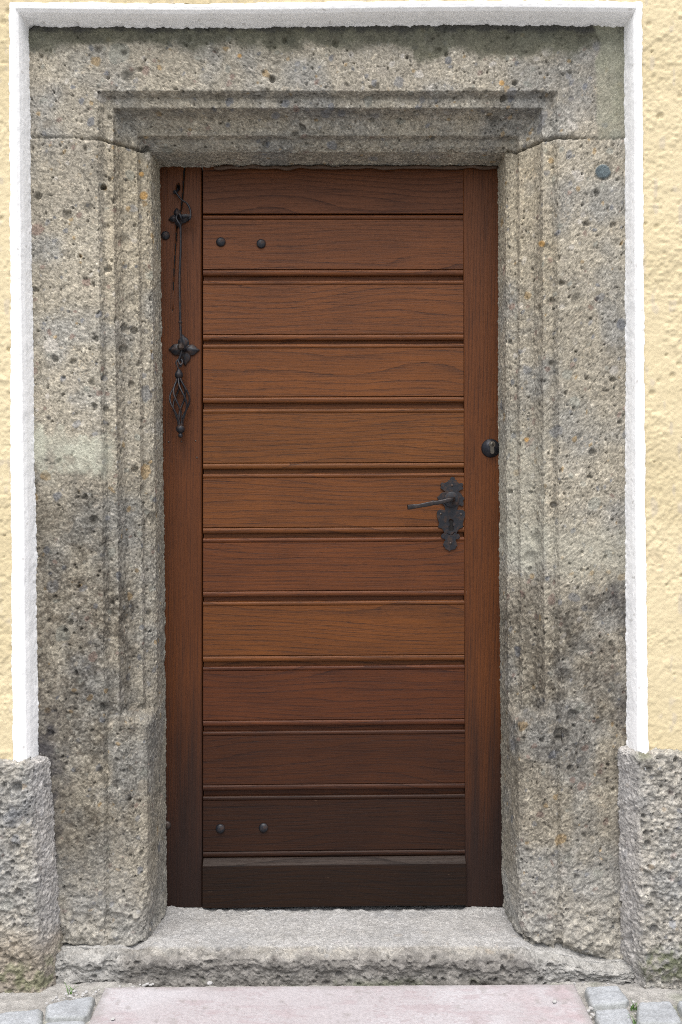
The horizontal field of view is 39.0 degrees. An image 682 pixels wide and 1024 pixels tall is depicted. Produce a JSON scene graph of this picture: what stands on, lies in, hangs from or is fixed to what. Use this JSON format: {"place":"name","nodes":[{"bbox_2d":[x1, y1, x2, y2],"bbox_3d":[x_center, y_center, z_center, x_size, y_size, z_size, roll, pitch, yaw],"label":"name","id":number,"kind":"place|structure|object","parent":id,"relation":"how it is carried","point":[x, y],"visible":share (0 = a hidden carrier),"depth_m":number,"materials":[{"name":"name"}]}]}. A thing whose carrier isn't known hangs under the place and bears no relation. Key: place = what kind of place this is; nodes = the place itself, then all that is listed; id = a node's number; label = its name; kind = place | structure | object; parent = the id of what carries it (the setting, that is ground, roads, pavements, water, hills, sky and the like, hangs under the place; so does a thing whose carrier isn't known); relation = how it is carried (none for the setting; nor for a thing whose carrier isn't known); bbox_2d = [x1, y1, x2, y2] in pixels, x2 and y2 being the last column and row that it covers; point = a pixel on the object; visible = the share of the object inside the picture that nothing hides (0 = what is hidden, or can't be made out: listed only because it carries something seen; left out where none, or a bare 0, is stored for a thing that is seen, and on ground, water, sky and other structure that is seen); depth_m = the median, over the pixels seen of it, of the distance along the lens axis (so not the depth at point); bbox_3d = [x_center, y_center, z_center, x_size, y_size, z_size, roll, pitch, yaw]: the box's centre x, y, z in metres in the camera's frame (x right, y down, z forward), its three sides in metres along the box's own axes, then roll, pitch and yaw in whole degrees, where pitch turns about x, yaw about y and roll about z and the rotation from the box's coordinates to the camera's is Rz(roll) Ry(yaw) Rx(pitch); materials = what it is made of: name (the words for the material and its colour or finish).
{"place":"outdoors","nodes":[
{"label":"outdoors","id":0,"kind":"place"},
{"bbox_2d":[0,980,681,1023],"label":"ground","id":1,"kind":"structure","parent":0,"point":[27,1001],"depth_m":2.32,"materials":[{"name":"grey stone"}]},
{"bbox_2d":[0,1009,42,1023],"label":"cobblestone","id":2,"kind":"object","parent":1,"relation":"on","point":[34,1016],"visible":0.99,"depth_m":2.18,"materials":[{"name":"stone"}]},
{"bbox_2d":[0,753,63,992],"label":"base stone","id":3,"kind":"object","parent":1,"relation":"on","point":[31,940],"visible":0.92,"depth_m":2.33,"materials":[{"name":"grey stone"}]},
{"bbox_2d":[46,1021,84,1023],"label":"cobblestone","id":4,"kind":"object","parent":1,"relation":"on","point":[70,1022],"visible":1,"depth_m":2.16,"materials":[{"name":"stone"}]},
{"bbox_2d":[45,997,94,1022],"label":"cobblestone","id":5,"kind":"object","parent":1,"relation":"on","point":[79,1009],"visible":0.89,"depth_m":2.21,"materials":[{"name":"stone"}]},
{"bbox_2d":[64,982,78,993],"bbox_3d":[-0.646,1.141,2.306,0.037,0.028,0.024,0,0,-9],"label":"weed","id":6,"kind":"object","parent":1,"relation":"on","point":[71,992],"visible":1,"depth_m":2.31,"materials":[{"name":"green plant"}]},
{"bbox_2d":[28,24,626,959],"bbox_3d":[-0.028,-0.060,2.531,1.590,2.410,0.279,0,0,0],"label":"stone door surround","id":7,"kind":"object","parent":1,"relation":"on","point":[122,116],"visible":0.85,"depth_m":2.40,"materials":[{"name":"grey stone"}]},
{"bbox_2d":[202,165,503,907],"bbox_3d":[0.050,0.060,2.585,0.844,2.010,0.097,0,0,0],"label":"oak door","id":8,"kind":"structure","parent":7,"relation":"attached to","point":[351,671],"depth_m":2.60,"materials":[{"name":"brown wood"}]},
{"bbox_2d":[214,164,497,170],"bbox_3d":[0.040,-0.927,2.590,0.765,0.017,0.016,0,0,0],"label":"sealant bead","id":9,"kind":"object","parent":7,"relation":"attached to","point":[326,167],"visible":1,"depth_m":2.59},
{"bbox_2d":[89,984,592,1023],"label":"stone slab","id":10,"kind":"structure","parent":1,"relation":"on","point":[469,1004],"depth_m":2.21,"materials":[{"name":"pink stone"}]},
{"bbox_2d":[0,0,681,769],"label":"house wall","id":11,"kind":"structure","parent":1,"relation":"on","point":[652,92],"depth_m":2.35,"materials":[{"name":"yellow paint"}]},
{"bbox_2d":[55,905,634,986],"bbox_3d":[0.005,1.119,2.504,1.435,0.113,0.333,0,0,0],"label":"doorstep","id":12,"kind":"object","parent":1,"relation":"on","point":[369,945],"visible":0.66,"depth_m":2.38,"materials":[{"name":"stone"}]},
{"bbox_2d":[160,166,203,906],"bbox_3d":[-0.418,0.062,2.619,0.167,2.013,0.080,0,0,-37],"label":"door post","id":13,"kind":"object","parent":12,"relation":"on","point":[183,471],"depth_m":2.60,"materials":[{"name":"brown wood"}]},
{"bbox_2d":[168,188,198,437],"bbox_3d":[-0.424,-0.538,2.577,0.084,0.680,0.062,0,0,0],"label":"bell pull","id":14,"kind":"object","parent":13,"relation":"hanging from","point":[183,349],"visible":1,"depth_m":2.57,"materials":[{"name":"black metal"}]},
{"bbox_2d":[585,986,628,1012],"bbox_3d":[0.629,1.166,2.279,0.101,0.048,0.101,0,0,0],"label":"cobblestone","id":15,"kind":"object","parent":1,"relation":"on","point":[605,997],"visible":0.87,"depth_m":2.26,"materials":[{"name":"stone"}]},
{"bbox_2d":[594,1008,632,1023],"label":"cobblestone","id":16,"kind":"object","parent":1,"relation":"on","point":[615,1016],"visible":1,"depth_m":2.18,"materials":[{"name":"stone"}]},
{"bbox_2d":[630,1000,636,1010],"bbox_3d":[0.680,1.144,2.231,0.022,0.022,0.024,0,0,0],"label":"weed","id":17,"kind":"object","parent":1,"relation":"on","point":[633,1007],"visible":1,"depth_m":2.23,"materials":[{"name":"green plant"}]},
{"bbox_2d":[617,745,681,989],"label":"base stone","id":18,"kind":"object","parent":1,"relation":"on","point":[649,802],"visible":0.89,"depth_m":2.33,"materials":[{"name":"grey stone"}]},
{"bbox_2d":[636,1001,681,1023],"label":"cobblestone","id":19,"kind":"object","parent":1,"relation":"on","point":[663,1012],"visible":1,"depth_m":2.19,"materials":[{"name":"stone"}]},
{"bbox_2d":[677,1001,681,1016],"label":"cobblestone","id":20,"kind":"object","parent":1,"relation":"on","point":[679,1007],"visible":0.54,"depth_m":2.23,"materials":[{"name":"stone"}]}
]}

